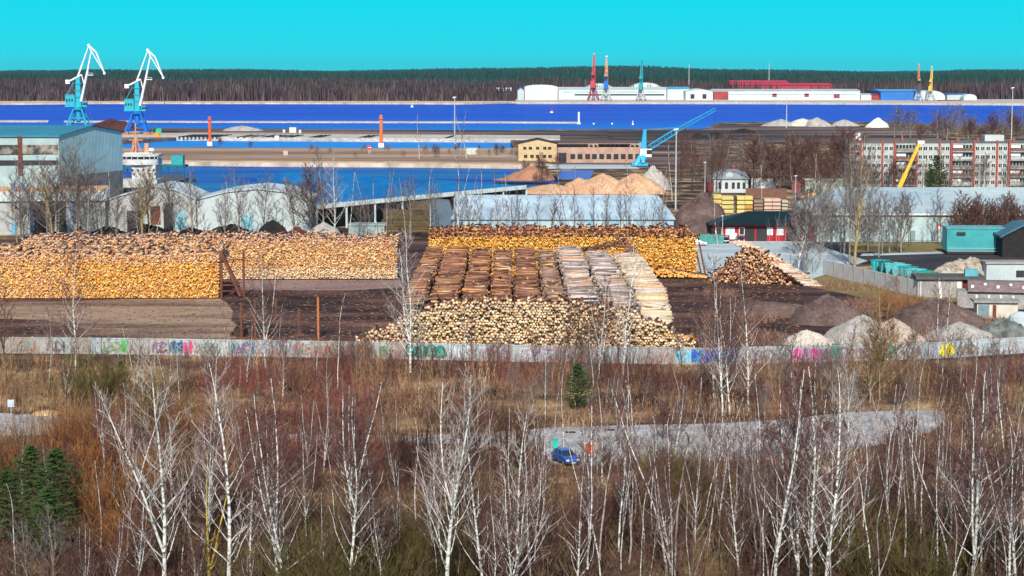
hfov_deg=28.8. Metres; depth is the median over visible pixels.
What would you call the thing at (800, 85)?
port warehouse
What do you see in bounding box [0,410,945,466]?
road
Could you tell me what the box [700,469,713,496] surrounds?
brown tree
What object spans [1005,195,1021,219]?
brown tree
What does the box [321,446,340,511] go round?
slim birch
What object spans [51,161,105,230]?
grey far tree
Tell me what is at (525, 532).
slim birch
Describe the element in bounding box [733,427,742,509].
slim birch
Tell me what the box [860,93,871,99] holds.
port warehouse
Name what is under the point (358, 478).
birch
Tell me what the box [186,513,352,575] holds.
shrub
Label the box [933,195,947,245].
dark tree
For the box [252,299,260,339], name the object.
steel stake
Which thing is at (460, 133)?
slim birch
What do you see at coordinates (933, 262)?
dark yard
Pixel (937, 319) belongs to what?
birch
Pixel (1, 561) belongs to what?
dark tree
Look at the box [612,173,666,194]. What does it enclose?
chip heap
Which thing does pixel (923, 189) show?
lamp post
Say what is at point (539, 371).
dark tree
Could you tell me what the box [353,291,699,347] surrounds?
log pile
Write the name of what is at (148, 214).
tan tree
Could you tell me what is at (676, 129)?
light mast
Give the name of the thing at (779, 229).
window
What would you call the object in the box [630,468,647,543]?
slim birch
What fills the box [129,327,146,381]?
birch
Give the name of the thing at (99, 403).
birch
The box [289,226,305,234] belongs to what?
soil heap
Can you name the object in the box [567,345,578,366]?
dark tree
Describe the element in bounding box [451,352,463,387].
dark tree
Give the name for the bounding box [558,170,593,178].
pond water
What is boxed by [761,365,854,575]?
birch
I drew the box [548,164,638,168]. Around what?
concrete apron
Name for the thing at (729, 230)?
window
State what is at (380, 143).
leading mark
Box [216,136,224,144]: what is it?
brown tree
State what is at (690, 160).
dark tree
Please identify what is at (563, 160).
doorway
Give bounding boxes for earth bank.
[674,191,724,227]
[679,215,713,234]
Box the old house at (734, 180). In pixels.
[706,166,748,192]
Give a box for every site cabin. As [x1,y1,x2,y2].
[289,127,296,132]
[467,148,471,153]
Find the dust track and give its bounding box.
[236,280,401,289]
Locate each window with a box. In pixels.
[564,91,663,91]
[575,94,663,94]
[715,227,721,233]
[726,227,734,234]
[728,94,855,94]
[739,227,744,234]
[767,227,772,234]
[777,227,782,234]
[956,232,964,235]
[1016,271,1023,276]
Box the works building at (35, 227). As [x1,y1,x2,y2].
[0,185,109,234]
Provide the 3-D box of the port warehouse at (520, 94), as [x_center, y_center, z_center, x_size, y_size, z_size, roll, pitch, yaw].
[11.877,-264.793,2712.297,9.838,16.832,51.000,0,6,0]
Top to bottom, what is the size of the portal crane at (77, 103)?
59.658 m
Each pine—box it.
[0,468,37,543]
[2,443,64,507]
[10,485,86,558]
[25,447,90,523]
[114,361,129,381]
[560,363,595,409]
[921,155,948,186]
[921,169,938,186]
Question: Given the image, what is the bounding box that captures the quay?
[516,99,1023,105]
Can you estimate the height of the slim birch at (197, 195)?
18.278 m
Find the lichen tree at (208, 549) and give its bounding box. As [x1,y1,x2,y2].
[191,447,234,575]
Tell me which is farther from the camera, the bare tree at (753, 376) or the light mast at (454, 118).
the light mast at (454, 118)
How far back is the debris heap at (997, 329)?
313.64 m
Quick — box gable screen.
[430,198,453,230]
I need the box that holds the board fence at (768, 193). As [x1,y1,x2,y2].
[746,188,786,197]
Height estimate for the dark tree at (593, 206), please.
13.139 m
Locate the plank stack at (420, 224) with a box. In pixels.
[381,201,430,229]
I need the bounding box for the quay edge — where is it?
[122,133,559,142]
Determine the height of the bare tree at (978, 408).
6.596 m
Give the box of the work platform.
[162,155,195,182]
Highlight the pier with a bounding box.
[122,128,607,143]
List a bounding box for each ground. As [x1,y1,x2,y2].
[0,122,1023,488]
[0,240,1023,361]
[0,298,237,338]
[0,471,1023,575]
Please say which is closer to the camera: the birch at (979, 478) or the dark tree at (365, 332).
the birch at (979, 478)
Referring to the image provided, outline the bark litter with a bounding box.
[0,277,801,356]
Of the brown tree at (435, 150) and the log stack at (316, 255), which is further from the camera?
the brown tree at (435, 150)
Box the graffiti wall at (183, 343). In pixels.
[0,336,1023,364]
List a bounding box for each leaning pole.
[692,234,701,273]
[697,234,705,273]
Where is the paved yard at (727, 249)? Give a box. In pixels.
[695,241,866,277]
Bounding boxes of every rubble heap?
[642,165,670,189]
[933,256,983,275]
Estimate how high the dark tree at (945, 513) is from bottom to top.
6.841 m
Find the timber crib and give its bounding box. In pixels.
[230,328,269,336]
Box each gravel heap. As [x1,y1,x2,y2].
[782,330,831,345]
[824,314,883,343]
[881,318,925,342]
[922,321,994,340]
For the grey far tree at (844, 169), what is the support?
on the ground at (686, 194)
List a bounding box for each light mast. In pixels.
[453,97,455,142]
[674,128,678,209]
[785,96,787,127]
[1011,87,1013,139]
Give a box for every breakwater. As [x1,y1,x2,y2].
[0,120,49,121]
[64,120,576,123]
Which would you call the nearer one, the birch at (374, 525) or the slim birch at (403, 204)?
the birch at (374, 525)
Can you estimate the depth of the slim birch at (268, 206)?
497.87 m
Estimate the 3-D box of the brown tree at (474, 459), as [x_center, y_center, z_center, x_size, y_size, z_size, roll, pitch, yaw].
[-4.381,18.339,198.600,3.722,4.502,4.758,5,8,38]
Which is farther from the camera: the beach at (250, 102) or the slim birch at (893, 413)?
the beach at (250, 102)
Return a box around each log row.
[402,246,443,310]
[427,246,469,310]
[462,247,492,300]
[490,249,512,298]
[513,247,540,300]
[536,250,565,303]
[555,246,600,306]
[584,251,632,310]
[613,252,674,331]
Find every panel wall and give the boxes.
[780,252,823,273]
[823,259,921,296]
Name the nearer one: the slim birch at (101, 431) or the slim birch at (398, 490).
the slim birch at (398, 490)
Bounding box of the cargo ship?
[122,123,188,192]
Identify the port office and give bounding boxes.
[871,94,879,99]
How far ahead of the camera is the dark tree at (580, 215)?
495.20 m
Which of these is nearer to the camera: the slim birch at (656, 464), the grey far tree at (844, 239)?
the slim birch at (656, 464)
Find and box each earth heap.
[702,301,801,316]
[788,294,862,325]
[893,298,985,328]
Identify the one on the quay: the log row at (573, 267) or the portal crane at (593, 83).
the portal crane at (593, 83)
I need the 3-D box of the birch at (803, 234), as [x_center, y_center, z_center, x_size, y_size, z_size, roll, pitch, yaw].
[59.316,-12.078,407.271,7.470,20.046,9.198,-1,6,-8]
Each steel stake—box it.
[236,302,247,338]
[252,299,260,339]
[262,309,272,339]
[272,297,280,315]
[293,308,304,335]
[299,297,323,338]
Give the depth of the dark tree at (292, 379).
255.69 m
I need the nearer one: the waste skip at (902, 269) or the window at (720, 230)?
the waste skip at (902, 269)
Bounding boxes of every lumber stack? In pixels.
[711,194,721,205]
[721,195,733,213]
[735,195,752,212]
[752,199,762,210]
[762,198,780,210]
[780,199,787,210]
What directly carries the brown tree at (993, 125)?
on the ground at (686, 194)
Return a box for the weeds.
[701,279,1015,356]
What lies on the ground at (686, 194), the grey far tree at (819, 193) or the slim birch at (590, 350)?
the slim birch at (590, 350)
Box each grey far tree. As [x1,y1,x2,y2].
[0,159,39,238]
[1,175,41,239]
[1,182,29,242]
[19,153,83,231]
[22,159,81,232]
[32,189,67,231]
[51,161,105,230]
[59,161,109,233]
[81,180,115,234]
[96,184,135,233]
[124,188,144,227]
[156,174,194,230]
[166,169,210,231]
[212,193,239,232]
[217,165,258,230]
[239,170,280,225]
[274,174,314,227]
[696,134,722,180]
[702,134,729,170]
[728,142,750,172]
[752,138,767,173]
[755,131,771,171]
[770,157,789,187]
[778,131,817,180]
[778,188,816,253]
[787,174,835,246]
[789,207,834,271]
[791,181,821,250]
[800,207,835,260]
[807,182,842,222]
[810,201,836,251]
[816,199,838,246]
[819,172,866,252]
[819,198,842,249]
[826,203,851,252]
[831,151,855,186]
[844,152,864,183]
[845,197,867,240]
[854,198,881,251]
[859,161,875,182]
[860,190,902,256]
[862,209,885,243]
[871,190,912,252]
[873,160,892,186]
[881,154,901,186]
[882,109,906,137]
[882,166,892,186]
[885,106,920,137]
[885,192,919,252]
[896,156,910,184]
[901,108,921,137]
[908,156,930,186]
[921,107,946,139]
[931,105,965,139]
[934,148,951,185]
[947,168,958,186]
[950,115,964,137]
[952,102,971,131]
[953,155,973,186]
[956,157,980,186]
[957,114,978,139]
[968,153,994,186]
[976,161,996,186]
[980,120,991,134]
[994,117,1010,139]
[995,108,1005,134]
[996,167,1012,186]
[999,151,1016,186]
[1003,106,1023,131]
[1011,166,1022,186]
[1017,107,1023,127]
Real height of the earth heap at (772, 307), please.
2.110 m
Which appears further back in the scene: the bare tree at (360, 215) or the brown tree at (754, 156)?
the brown tree at (754, 156)
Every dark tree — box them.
[0,284,23,377]
[0,528,17,575]
[21,347,32,376]
[36,442,49,470]
[38,352,47,392]
[50,529,100,575]
[52,531,80,575]
[67,328,80,370]
[79,530,110,570]
[127,500,168,559]
[162,561,196,575]
[166,478,185,523]
[178,353,191,390]
[180,521,220,575]
[181,346,194,381]
[221,523,255,575]
[231,359,239,383]
[267,355,279,388]
[274,411,301,478]
[279,529,319,572]
[284,535,312,571]
[287,358,296,397]
[318,497,360,572]
[358,327,374,369]
[369,375,383,411]
[378,349,392,392]
[382,339,398,383]
[412,566,427,575]
[421,507,435,537]
[426,340,437,374]
[440,362,451,396]
[450,193,459,225]
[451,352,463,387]
[457,194,467,223]
[460,314,484,364]
[460,345,467,379]
[463,189,474,225]
[471,368,482,386]
[471,494,493,554]
[474,199,483,226]
[478,339,502,398]
[482,343,494,378]
[491,544,521,575]
[492,200,501,223]
[505,196,520,223]
[509,503,542,569]
[514,190,523,223]
[517,200,530,223]
[526,325,543,367]
[529,329,542,361]
[532,193,541,222]
[536,346,552,384]
[536,361,542,389]
[549,197,559,225]
[551,356,561,391]
[554,340,565,370]
[556,201,567,224]
[557,303,579,373]
[562,300,587,363]
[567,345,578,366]
[568,189,581,224]
[570,304,601,375]
[573,321,587,352]
[577,203,586,224]
[577,343,587,363]
[578,451,603,528]
[589,187,599,224]
[594,369,603,395]
[600,194,613,226]
[601,351,617,397]
[605,549,630,575]
[615,191,624,226]
[619,190,631,225]
[628,529,668,575]
[632,352,640,383]
[635,198,647,225]
[638,446,678,532]
[645,189,662,224]
[658,533,700,575]
[660,204,668,226]
[661,527,685,575]
[671,316,686,364]
[674,154,685,191]
[675,136,686,179]
[677,136,688,177]
[677,153,686,185]
[678,132,689,165]
[678,516,717,572]
[682,133,703,191]
[683,126,695,165]
[687,151,701,192]
[694,149,701,180]
[704,134,727,193]
[705,145,718,193]
[711,479,747,573]
[714,135,730,170]
[715,129,732,192]
[729,320,742,370]
[731,537,780,575]
[779,334,794,391]
[780,556,799,575]
[787,332,798,366]
[841,456,860,512]
[844,322,857,352]
[853,519,875,563]
[865,191,875,240]
[867,439,888,508]
[887,477,925,542]
[888,324,904,375]
[888,330,918,388]
[892,196,902,245]
[900,188,914,246]
[902,516,935,575]
[903,197,914,240]
[923,209,932,235]
[930,188,946,242]
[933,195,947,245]
[938,496,994,573]
[941,334,956,376]
[954,451,967,501]
[966,338,980,373]
[980,336,998,380]
[980,538,1015,575]
[990,520,1006,574]
[1011,202,1022,220]
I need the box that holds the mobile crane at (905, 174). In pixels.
[897,140,924,186]
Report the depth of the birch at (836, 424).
196.86 m
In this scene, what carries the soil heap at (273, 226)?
on the ground at (686, 194)
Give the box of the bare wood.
[0,74,1023,100]
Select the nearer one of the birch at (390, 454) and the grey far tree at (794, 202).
the birch at (390, 454)
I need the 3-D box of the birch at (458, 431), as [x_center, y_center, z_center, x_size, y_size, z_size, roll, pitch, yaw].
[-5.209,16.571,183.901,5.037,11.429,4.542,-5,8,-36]
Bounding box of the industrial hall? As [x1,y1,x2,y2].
[0,125,124,198]
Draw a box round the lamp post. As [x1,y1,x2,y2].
[923,159,924,205]
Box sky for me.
[0,0,1023,71]
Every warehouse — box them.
[451,195,674,234]
[517,87,523,99]
[524,85,557,99]
[558,87,666,99]
[666,87,689,99]
[684,88,712,99]
[709,89,859,99]
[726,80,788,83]
[727,83,830,88]
[793,187,1023,241]
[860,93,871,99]
[869,89,919,99]
[943,93,963,99]
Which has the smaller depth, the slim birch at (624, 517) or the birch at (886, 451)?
the slim birch at (624, 517)
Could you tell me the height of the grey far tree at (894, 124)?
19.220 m
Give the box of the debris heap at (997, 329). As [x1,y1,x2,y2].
[981,317,1023,337]
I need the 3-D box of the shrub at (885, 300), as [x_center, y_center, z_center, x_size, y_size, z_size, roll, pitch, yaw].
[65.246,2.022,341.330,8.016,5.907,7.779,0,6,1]
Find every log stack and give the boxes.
[0,238,230,297]
[10,229,402,278]
[426,222,707,278]
[706,245,809,284]
[732,240,822,285]
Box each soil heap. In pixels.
[91,226,125,235]
[127,224,168,232]
[180,227,202,235]
[211,224,251,233]
[257,220,287,235]
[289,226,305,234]
[312,221,340,234]
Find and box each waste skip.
[870,259,889,271]
[878,260,898,272]
[884,262,904,274]
[891,263,911,275]
[898,266,918,277]
[906,268,926,278]
[911,269,932,272]
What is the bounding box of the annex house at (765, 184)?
[747,174,774,187]
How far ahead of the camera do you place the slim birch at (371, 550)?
161.49 m
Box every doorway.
[34,202,53,233]
[56,202,65,232]
[127,211,140,230]
[163,203,172,231]
[175,211,185,227]
[242,215,252,230]
[558,153,565,162]
[868,217,884,230]
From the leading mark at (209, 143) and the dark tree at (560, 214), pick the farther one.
the leading mark at (209, 143)
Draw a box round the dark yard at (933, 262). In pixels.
[823,242,1023,270]
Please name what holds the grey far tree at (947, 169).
on the ground at (686, 194)
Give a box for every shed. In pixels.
[105,181,209,231]
[197,183,319,232]
[256,171,526,227]
[347,222,385,236]
[586,83,610,86]
[631,82,660,86]
[920,90,944,99]
[941,225,1003,254]
[960,94,976,99]
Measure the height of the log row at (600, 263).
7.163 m
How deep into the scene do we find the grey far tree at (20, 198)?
493.21 m
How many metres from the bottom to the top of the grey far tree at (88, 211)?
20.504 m
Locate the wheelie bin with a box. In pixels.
[552,439,558,449]
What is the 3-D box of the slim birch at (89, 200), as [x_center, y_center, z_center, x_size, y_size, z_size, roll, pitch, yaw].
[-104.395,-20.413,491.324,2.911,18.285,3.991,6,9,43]
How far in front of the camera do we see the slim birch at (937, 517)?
159.31 m
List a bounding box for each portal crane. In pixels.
[64,44,105,124]
[122,49,164,133]
[587,53,599,100]
[600,56,611,100]
[635,61,645,100]
[913,64,922,100]
[926,66,934,100]
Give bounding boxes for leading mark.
[207,116,212,145]
[378,115,383,147]
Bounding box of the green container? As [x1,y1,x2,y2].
[152,128,161,132]
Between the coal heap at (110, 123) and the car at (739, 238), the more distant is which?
the coal heap at (110, 123)
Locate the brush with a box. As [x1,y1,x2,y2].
[0,320,1023,575]
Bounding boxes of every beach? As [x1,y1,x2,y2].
[0,101,515,104]
[162,160,551,168]
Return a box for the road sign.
[7,400,13,416]
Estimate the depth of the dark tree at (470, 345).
283.64 m
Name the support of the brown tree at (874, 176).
on the ground at (686, 194)
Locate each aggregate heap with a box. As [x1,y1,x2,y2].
[162,131,181,132]
[223,126,263,130]
[691,133,703,137]
[702,132,732,138]
[729,128,755,132]
[761,119,792,125]
[791,118,807,125]
[805,117,837,126]
[832,119,858,125]
[866,118,888,127]
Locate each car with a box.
[551,447,579,465]
[696,239,706,245]
[724,236,729,242]
[735,236,744,240]
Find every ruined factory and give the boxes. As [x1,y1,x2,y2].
[517,137,557,161]
[557,143,640,162]
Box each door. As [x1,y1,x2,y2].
[11,223,14,234]
[745,227,754,240]
[756,227,766,240]
[761,179,771,187]
[786,227,795,240]
[909,230,914,239]
[932,230,937,239]
[978,305,988,317]
[992,305,995,317]
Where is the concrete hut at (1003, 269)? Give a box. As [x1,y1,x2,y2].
[980,260,1023,279]
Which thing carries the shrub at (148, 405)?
on the ground at (686, 194)
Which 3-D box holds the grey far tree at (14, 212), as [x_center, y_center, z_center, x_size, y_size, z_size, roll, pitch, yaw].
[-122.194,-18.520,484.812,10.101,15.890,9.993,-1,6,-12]
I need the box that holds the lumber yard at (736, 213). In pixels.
[725,206,818,242]
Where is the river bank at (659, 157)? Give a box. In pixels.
[514,124,944,165]
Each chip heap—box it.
[492,165,554,180]
[526,184,573,193]
[564,173,618,193]
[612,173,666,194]
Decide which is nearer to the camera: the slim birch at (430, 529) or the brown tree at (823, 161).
the slim birch at (430, 529)
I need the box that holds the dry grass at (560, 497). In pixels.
[0,358,1023,575]
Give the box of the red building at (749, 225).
[706,211,813,240]
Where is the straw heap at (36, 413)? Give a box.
[33,410,61,415]
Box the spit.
[122,147,551,166]
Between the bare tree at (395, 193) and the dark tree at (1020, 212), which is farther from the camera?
the bare tree at (395, 193)
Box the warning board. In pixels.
[585,444,593,458]
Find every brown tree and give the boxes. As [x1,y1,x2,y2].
[57,446,86,479]
[124,496,166,527]
[133,432,152,453]
[195,497,231,531]
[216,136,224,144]
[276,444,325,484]
[288,161,338,228]
[299,463,322,490]
[335,412,376,449]
[380,434,415,459]
[427,143,439,156]
[456,449,493,485]
[492,142,500,154]
[495,437,525,468]
[520,160,527,169]
[532,172,538,185]
[533,151,547,182]
[541,167,551,179]
[551,152,562,166]
[598,444,621,475]
[603,467,661,506]
[646,447,686,483]
[648,399,673,438]
[685,372,716,407]
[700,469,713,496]
[725,387,746,409]
[731,131,778,187]
[736,374,777,413]
[745,138,793,187]
[752,419,784,456]
[764,146,777,173]
[777,132,814,183]
[779,131,810,178]
[779,374,801,397]
[796,160,813,186]
[799,156,837,192]
[802,133,827,161]
[803,135,818,167]
[807,151,830,176]
[807,414,849,446]
[813,151,833,177]
[816,153,843,187]
[816,477,853,510]
[819,125,874,177]
[819,399,845,424]
[825,136,838,158]
[829,125,865,177]
[834,417,858,440]
[862,160,876,186]
[864,166,882,186]
[879,425,907,461]
[882,156,901,186]
[885,376,910,407]
[899,158,919,186]
[906,412,923,437]
[913,122,928,139]
[925,121,936,133]
[929,113,945,135]
[939,117,953,137]
[939,170,949,186]
[946,199,960,224]
[949,190,982,224]
[955,418,972,432]
[957,196,987,224]
[959,117,978,139]
[964,482,1004,517]
[971,192,999,224]
[975,126,984,139]
[978,110,1009,134]
[980,194,1010,224]
[982,198,996,223]
[984,189,1021,223]
[992,206,1011,224]
[992,407,1011,423]
[1003,111,1023,137]
[1004,429,1023,453]
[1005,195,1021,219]
[1008,116,1023,135]
[1009,204,1022,220]
[1017,201,1023,219]
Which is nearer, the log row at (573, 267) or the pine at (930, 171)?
the log row at (573, 267)
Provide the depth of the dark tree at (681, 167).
710.85 m
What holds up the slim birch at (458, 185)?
on the ground at (686, 194)
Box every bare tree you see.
[2,517,48,575]
[25,501,78,575]
[36,301,61,360]
[109,339,128,366]
[164,349,188,388]
[195,339,220,377]
[286,329,304,362]
[292,147,343,221]
[342,337,366,374]
[348,194,370,235]
[358,194,376,221]
[364,340,376,372]
[375,180,401,233]
[393,175,427,238]
[419,184,438,225]
[423,185,449,216]
[437,345,450,378]
[463,387,478,420]
[491,332,510,360]
[504,359,522,395]
[519,380,541,427]
[533,364,553,400]
[571,357,595,404]
[582,343,605,384]
[604,375,622,412]
[639,376,655,394]
[656,383,670,408]
[689,359,715,388]
[716,341,739,397]
[728,359,749,392]
[729,449,787,575]
[746,364,760,401]
[755,381,774,424]
[761,327,795,398]
[807,343,839,399]
[822,337,851,401]
[826,373,841,410]
[832,346,858,393]
[848,377,866,412]
[884,359,896,381]
[900,323,937,389]
[900,374,921,410]
[941,326,976,382]
[944,346,962,369]
[966,391,993,431]
[982,359,1008,404]
[983,333,1009,386]
[1018,359,1023,385]
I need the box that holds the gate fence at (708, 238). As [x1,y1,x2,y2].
[695,233,723,243]
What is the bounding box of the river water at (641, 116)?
[0,103,1023,192]
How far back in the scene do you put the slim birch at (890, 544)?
148.66 m
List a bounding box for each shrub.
[0,376,44,407]
[0,439,49,476]
[32,367,97,409]
[33,403,94,454]
[42,427,117,482]
[53,357,130,404]
[57,403,112,447]
[59,453,159,522]
[64,488,167,555]
[78,352,148,400]
[113,371,220,436]
[123,438,180,482]
[141,387,216,449]
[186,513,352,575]
[249,523,375,575]
[312,331,370,363]
[325,535,447,575]
[345,336,380,360]
[381,498,488,561]
[382,349,404,367]
[627,438,696,491]
[666,452,713,497]
[751,493,938,575]
[843,517,967,575]
[859,379,883,400]
[869,283,913,316]
[880,531,1006,575]
[883,268,919,291]
[887,292,928,311]
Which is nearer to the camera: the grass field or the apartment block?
the grass field
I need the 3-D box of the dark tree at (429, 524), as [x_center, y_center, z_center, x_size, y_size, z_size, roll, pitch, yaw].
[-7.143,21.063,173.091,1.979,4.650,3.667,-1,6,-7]
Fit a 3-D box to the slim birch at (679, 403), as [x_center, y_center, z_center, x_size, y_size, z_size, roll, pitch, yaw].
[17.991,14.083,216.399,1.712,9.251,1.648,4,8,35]
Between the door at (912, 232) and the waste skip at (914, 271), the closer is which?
the waste skip at (914, 271)
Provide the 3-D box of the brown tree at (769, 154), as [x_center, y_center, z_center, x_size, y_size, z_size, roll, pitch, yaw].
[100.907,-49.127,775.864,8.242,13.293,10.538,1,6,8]
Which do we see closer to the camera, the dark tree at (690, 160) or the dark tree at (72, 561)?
the dark tree at (72, 561)
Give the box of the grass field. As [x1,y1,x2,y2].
[812,275,956,304]
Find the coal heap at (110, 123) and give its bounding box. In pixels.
[94,118,136,130]
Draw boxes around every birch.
[6,483,20,573]
[13,437,28,500]
[38,436,51,483]
[48,331,53,381]
[51,239,96,369]
[52,522,59,574]
[57,357,76,409]
[72,520,101,575]
[84,169,96,230]
[89,383,119,457]
[92,347,211,575]
[92,387,108,480]
[92,459,105,546]
[98,511,132,575]
[102,382,142,497]
[104,170,113,226]
[111,471,166,574]
[114,381,138,451]
[120,326,136,394]
[121,464,139,552]
[128,375,171,505]
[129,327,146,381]
[130,178,149,231]
[133,345,152,404]
[136,420,156,465]
[152,335,169,386]
[152,389,193,503]
[155,191,168,232]
[166,334,174,401]
[168,347,310,575]
[173,346,181,403]
[177,483,189,571]
[178,405,240,531]
[180,407,237,533]
[182,453,198,498]
[182,504,198,575]
[185,523,209,575]
[189,169,198,224]
[197,339,228,424]
[202,323,213,383]
[220,308,231,365]
[221,433,285,574]
[224,176,231,224]
[230,420,246,463]
[231,388,316,575]
[233,321,259,374]
[234,352,241,409]
[235,472,241,529]
[236,176,248,226]
[238,369,319,575]
[238,554,258,575]
[239,245,286,365]
[243,469,275,574]
[246,405,290,504]
[263,186,270,221]
[266,423,278,467]
[270,340,293,397]
[271,486,303,569]
[276,304,287,376]
[284,176,296,233]
[284,425,330,535]
[292,391,321,461]
[307,491,333,557]
[308,376,403,574]
[308,390,340,471]
[314,327,320,374]
[315,149,354,226]
[318,351,334,397]
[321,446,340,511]
[326,381,378,511]
[332,293,346,386]
[336,425,379,563]
[348,171,355,233]
[353,439,401,552]
[354,170,368,232]
[360,479,402,572]
[366,520,376,572]
[371,181,377,228]
[377,227,430,372]
[377,399,390,438]
[377,466,413,554]
[382,162,395,234]
[383,431,404,487]
[393,401,401,443]
[393,460,404,534]
[399,179,412,233]
[400,365,495,575]
[404,179,416,239]
[407,443,452,558]
[412,419,422,514]
[414,114,420,158]
[417,332,425,399]
[421,484,446,575]
[422,434,445,509]
[425,171,434,226]
[426,387,452,447]
[427,182,436,225]
[429,390,523,575]
[429,408,476,504]
[450,111,467,158]
[451,532,461,573]
[453,418,462,524]
[454,113,469,158]
[454,157,464,224]
[454,166,470,229]
[454,382,478,437]
[458,444,470,497]
[459,306,468,368]
[460,404,570,575]
[461,436,478,557]
[462,174,477,223]
[473,181,482,221]
[474,169,484,226]
[478,492,513,575]
[479,400,498,452]
[482,450,546,575]
[493,171,508,224]
[494,493,514,528]
[496,447,508,506]
[503,176,518,225]
[503,407,514,509]
[512,430,537,575]
[513,447,556,560]
[513,474,534,575]
[514,185,521,216]
[517,449,552,527]
[524,408,560,496]
[529,379,542,459]
[542,340,551,415]
[547,450,610,575]
[550,353,567,435]
[554,163,580,229]
[555,372,566,446]
[566,442,611,575]
[572,416,613,538]
[577,274,622,378]
[580,436,598,548]
[583,406,601,569]
[584,378,610,457]
[585,392,610,503]
[586,319,593,385]
[590,382,621,482]
[594,379,631,559]
[597,371,615,430]
[602,179,612,225]
[602,417,621,475]
[607,434,646,528]
[609,376,650,563]
[610,239,651,375]
[611,389,672,573]
[612,380,638,550]
[613,425,633,469]
[613,474,634,565]
[614,455,635,505]
[620,405,637,512]
[622,159,635,225]
[623,362,638,430]
[624,394,639,443]
[624,395,645,517]
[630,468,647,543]
[632,477,654,575]
[638,434,689,575]
[642,421,657,466]
[647,417,660,527]
[649,482,663,575]
[654,466,687,575]
[656,170,669,227]
[656,376,705,574]
[657,383,699,459]
[661,482,683,575]
[662,414,676,527]
[663,398,677,447]
[666,141,672,192]
[670,356,686,434]
[671,444,717,550]
[672,378,687,439]
[677,476,719,575]
[691,253,743,403]
[691,278,749,414]
[696,403,724,474]
[702,287,747,413]
[703,414,747,519]
[704,397,743,516]
[704,431,766,575]
[707,415,725,547]
[708,428,726,555]
[711,190,720,268]
[711,377,718,433]
[712,255,787,409]
[719,398,726,462]
[723,354,839,575]
[728,392,739,459]
[730,445,751,544]
[731,407,762,501]
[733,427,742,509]
[737,411,776,490]
[738,416,758,566]
[743,448,766,574]
[747,445,793,575]
[752,485,771,575]
[753,373,765,467]
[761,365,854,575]
[769,439,793,500]
[771,465,804,566]
[774,356,863,575]
[784,358,796,432]
[785,182,819,268]
[785,351,888,575]
[785,362,814,436]
[789,153,794,193]
[790,416,817,512]
[803,421,861,554]
[811,357,820,422]
[813,479,847,575]
[818,411,847,491]
[830,364,866,442]
[840,442,855,537]
[840,480,862,550]
[848,420,879,575]
[853,402,889,499]
[854,434,884,500]
[855,427,875,544]
[865,363,886,430]
[866,464,902,575]
[868,385,889,431]
[873,396,920,504]
[875,454,898,549]
[876,384,906,479]
[879,425,896,478]
[880,384,900,513]
[880,408,902,525]
[883,413,921,575]
[893,384,906,490]
[896,394,915,517]
[896,411,936,495]
[904,407,922,533]
[906,428,958,569]
[912,356,926,450]
[912,435,932,572]
[912,445,961,561]
[920,274,954,368]
[921,364,1023,575]
[924,436,947,574]
[925,466,950,552]
[927,379,948,475]
[927,409,963,491]
[930,318,935,362]
[931,374,952,490]
[933,415,970,552]
[941,477,986,575]
[942,281,953,374]
[943,432,951,505]
[946,402,965,505]
[946,499,990,575]
[951,419,983,522]
[955,451,1004,552]
[957,373,1023,575]
[958,366,972,457]
[962,383,1004,512]
[964,422,1023,575]
[965,406,990,531]
[966,366,1023,575]
[969,347,979,425]
[969,393,987,547]
[984,359,1009,431]
[985,480,1005,529]
[986,471,1004,573]
[987,465,1017,575]
[1002,404,1023,503]
[1005,402,1022,456]
[1012,435,1023,564]
[1015,386,1023,468]
[1017,450,1023,523]
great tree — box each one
[11,154,79,232]
[31,134,131,233]
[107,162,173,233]
[816,126,893,265]
[832,159,867,265]
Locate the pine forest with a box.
[0,65,1023,86]
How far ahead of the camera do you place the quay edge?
1218.48 m
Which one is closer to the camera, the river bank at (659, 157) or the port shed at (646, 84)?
the river bank at (659, 157)
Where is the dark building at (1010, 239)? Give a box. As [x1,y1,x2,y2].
[994,220,1023,256]
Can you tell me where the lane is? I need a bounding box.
[861,251,942,255]
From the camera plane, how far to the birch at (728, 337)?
243.55 m
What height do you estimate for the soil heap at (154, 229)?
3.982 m
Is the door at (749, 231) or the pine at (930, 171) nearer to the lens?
the door at (749, 231)
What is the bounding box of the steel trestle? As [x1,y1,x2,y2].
[219,251,244,297]
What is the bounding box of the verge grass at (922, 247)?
[848,242,941,252]
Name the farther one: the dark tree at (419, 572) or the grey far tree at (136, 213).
the grey far tree at (136, 213)
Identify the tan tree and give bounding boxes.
[126,164,168,233]
[843,288,924,399]
[851,321,900,402]
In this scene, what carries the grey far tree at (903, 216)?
on the ground at (686, 194)
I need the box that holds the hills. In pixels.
[3,67,1022,87]
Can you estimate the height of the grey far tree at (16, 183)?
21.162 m
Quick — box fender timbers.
[178,134,455,137]
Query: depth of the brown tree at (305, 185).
501.48 m
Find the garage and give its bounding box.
[970,298,1020,317]
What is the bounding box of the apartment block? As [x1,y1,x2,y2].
[839,135,1023,186]
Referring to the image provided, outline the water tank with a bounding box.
[1009,311,1023,326]
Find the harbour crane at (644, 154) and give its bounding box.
[631,108,716,166]
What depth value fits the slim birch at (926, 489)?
160.41 m
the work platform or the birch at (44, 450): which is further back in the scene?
the work platform
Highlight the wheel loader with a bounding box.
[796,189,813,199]

